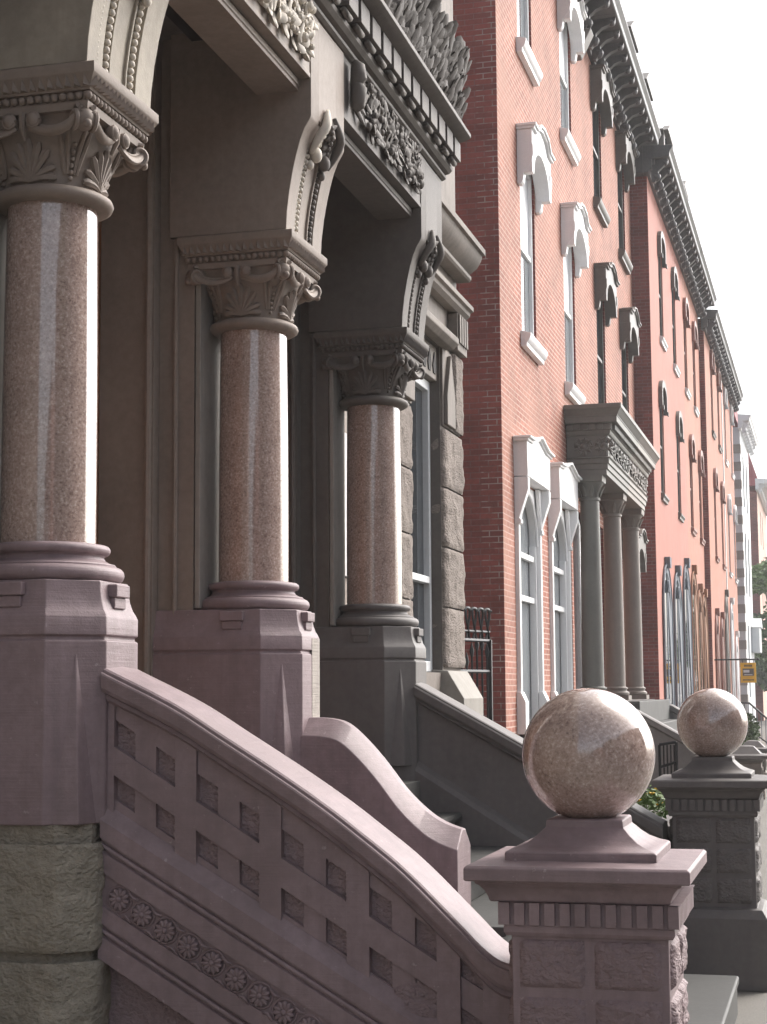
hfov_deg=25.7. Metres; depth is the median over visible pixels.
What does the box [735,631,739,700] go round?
lancet window
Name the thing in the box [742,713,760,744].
clipped shrub
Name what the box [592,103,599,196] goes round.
window
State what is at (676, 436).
window
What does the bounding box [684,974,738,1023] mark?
bottom slab
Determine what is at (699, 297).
rendered row house
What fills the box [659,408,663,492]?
window
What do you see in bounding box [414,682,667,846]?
stair cheek
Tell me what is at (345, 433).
side window
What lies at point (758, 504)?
corner house
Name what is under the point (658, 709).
stoop steps
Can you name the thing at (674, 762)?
iron fence
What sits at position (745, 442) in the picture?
white house
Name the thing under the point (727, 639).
lancet window
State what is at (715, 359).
rendered row house
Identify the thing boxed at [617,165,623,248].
window
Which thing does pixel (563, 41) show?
window
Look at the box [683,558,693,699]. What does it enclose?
lancet window
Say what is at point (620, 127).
brick row house
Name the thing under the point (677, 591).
lancet window
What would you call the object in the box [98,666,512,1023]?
stair balustrade
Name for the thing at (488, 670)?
iron gate
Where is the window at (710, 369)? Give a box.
[710,369,712,429]
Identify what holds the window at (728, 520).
in the rendered row house at (732, 395)
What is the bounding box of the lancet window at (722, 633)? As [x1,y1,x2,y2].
[720,612,725,690]
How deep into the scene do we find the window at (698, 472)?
45.87 m
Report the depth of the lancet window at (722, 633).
49.88 m
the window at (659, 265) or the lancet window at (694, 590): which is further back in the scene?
the lancet window at (694, 590)
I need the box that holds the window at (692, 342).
[692,342,694,405]
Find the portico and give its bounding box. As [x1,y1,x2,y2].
[563,402,659,700]
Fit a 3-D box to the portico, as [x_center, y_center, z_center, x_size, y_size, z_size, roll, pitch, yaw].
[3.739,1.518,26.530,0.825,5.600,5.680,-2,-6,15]
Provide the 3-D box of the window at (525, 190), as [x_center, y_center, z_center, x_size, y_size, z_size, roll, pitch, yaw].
[1.804,-3.369,21.761,0.080,2.366,1.076,-2,-6,15]
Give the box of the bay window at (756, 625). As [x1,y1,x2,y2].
[751,618,762,652]
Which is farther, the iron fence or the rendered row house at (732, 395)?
the rendered row house at (732, 395)
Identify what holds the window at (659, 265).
in the rendered row house at (666, 247)
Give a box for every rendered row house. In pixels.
[630,125,702,707]
[681,249,716,692]
[698,309,732,693]
[721,362,743,701]
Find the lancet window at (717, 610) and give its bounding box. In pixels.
[715,608,720,688]
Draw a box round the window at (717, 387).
[717,387,718,443]
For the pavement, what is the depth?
8.33 m
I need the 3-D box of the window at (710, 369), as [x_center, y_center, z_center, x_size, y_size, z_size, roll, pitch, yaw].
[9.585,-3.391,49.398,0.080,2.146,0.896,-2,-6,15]
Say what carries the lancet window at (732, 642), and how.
in the rendered row house at (732, 395)
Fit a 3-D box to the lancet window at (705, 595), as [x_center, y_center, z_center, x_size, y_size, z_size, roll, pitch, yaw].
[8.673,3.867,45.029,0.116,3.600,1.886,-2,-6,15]
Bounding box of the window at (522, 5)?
[517,0,528,42]
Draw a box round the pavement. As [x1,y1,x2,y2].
[647,719,766,1023]
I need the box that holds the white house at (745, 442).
[732,410,762,721]
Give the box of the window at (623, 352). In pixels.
[621,343,626,409]
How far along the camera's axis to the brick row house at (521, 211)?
21.17 m
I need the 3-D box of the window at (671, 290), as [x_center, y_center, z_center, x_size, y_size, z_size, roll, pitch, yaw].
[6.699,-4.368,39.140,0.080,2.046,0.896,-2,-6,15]
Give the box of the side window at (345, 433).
[345,433,346,577]
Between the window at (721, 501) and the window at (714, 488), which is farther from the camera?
the window at (721, 501)
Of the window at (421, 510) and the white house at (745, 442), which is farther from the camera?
the white house at (745, 442)
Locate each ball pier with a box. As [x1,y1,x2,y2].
[463,688,706,1023]
[651,688,766,991]
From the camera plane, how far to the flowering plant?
9.29 m
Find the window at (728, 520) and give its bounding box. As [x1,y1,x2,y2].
[728,520,729,570]
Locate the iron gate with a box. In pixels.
[461,606,492,720]
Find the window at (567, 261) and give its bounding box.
[563,247,573,382]
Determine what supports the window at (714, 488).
in the rendered row house at (715, 359)
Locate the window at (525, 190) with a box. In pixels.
[520,175,533,335]
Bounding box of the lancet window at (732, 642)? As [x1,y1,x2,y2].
[730,597,735,696]
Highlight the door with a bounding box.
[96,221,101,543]
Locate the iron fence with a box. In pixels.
[658,741,677,775]
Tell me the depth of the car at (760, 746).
27.91 m
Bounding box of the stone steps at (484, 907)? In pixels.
[402,779,511,942]
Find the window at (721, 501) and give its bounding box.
[721,501,722,560]
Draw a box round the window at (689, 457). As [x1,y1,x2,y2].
[689,457,692,526]
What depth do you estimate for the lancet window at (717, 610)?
47.56 m
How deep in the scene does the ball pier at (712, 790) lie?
8.58 m
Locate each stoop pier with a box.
[730,745,766,799]
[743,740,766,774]
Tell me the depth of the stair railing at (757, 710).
41.69 m
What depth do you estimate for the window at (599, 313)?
29.12 m
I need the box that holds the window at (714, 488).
[714,488,715,554]
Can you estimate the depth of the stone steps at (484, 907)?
7.96 m
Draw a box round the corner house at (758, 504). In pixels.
[748,453,766,720]
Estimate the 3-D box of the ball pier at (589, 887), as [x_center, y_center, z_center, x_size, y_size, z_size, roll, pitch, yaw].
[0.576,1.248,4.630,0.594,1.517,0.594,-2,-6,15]
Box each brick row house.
[453,0,619,737]
[581,2,660,685]
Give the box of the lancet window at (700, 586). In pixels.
[698,583,705,689]
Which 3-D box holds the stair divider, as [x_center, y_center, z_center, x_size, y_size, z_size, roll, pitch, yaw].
[0.011,1.567,7.041,0.673,1.403,0.260,-2,-6,15]
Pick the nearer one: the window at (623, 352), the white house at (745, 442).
the window at (623, 352)
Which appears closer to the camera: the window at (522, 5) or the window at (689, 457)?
the window at (522, 5)
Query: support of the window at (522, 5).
in the brick row house at (521, 211)
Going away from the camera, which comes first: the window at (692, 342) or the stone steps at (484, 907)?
the stone steps at (484, 907)
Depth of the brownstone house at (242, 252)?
7.25 m
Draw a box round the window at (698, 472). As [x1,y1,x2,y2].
[698,472,700,536]
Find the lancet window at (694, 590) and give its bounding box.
[691,565,700,692]
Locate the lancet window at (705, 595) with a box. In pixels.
[702,589,709,688]
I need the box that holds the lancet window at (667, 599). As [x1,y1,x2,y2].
[662,557,674,704]
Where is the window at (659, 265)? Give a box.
[658,257,661,335]
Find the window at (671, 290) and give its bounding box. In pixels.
[671,290,674,362]
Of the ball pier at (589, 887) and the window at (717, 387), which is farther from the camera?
the window at (717, 387)
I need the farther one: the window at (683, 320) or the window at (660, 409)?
the window at (683, 320)
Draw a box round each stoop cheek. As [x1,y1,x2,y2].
[637,709,695,797]
[669,704,679,718]
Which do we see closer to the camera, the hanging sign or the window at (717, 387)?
the hanging sign
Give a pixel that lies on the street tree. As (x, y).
(759, 576)
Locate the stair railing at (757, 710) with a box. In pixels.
[741,702,766,744]
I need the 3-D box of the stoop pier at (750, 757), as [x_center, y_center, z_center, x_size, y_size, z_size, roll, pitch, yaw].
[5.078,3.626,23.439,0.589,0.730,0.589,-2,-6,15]
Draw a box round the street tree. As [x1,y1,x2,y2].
[751,557,766,691]
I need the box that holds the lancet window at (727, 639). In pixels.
[725,590,730,693]
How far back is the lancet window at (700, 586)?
43.78 m
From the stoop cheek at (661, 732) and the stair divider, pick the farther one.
the stoop cheek at (661, 732)
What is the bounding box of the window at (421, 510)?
[409,339,436,671]
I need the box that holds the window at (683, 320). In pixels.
[683,320,686,387]
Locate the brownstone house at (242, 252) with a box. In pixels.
[0,0,484,1023]
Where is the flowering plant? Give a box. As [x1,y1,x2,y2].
[636,785,672,847]
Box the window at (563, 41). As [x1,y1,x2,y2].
[559,22,568,128]
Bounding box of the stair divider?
[301,717,470,905]
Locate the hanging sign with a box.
[714,658,758,682]
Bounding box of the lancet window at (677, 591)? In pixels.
[673,565,684,707]
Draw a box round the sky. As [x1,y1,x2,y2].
[620,0,766,520]
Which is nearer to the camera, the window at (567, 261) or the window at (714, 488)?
the window at (567, 261)
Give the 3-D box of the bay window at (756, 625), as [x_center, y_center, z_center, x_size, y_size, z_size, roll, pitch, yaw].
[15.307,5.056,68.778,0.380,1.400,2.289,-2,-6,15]
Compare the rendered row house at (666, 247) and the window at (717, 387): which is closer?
the rendered row house at (666, 247)
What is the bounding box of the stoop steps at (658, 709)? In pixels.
[628,699,677,730]
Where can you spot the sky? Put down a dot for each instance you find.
(705, 60)
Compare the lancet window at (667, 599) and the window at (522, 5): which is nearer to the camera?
the window at (522, 5)
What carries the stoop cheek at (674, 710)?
on the pavement
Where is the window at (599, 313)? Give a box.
[596,302,604,402]
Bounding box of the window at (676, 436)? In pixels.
[676,436,679,511]

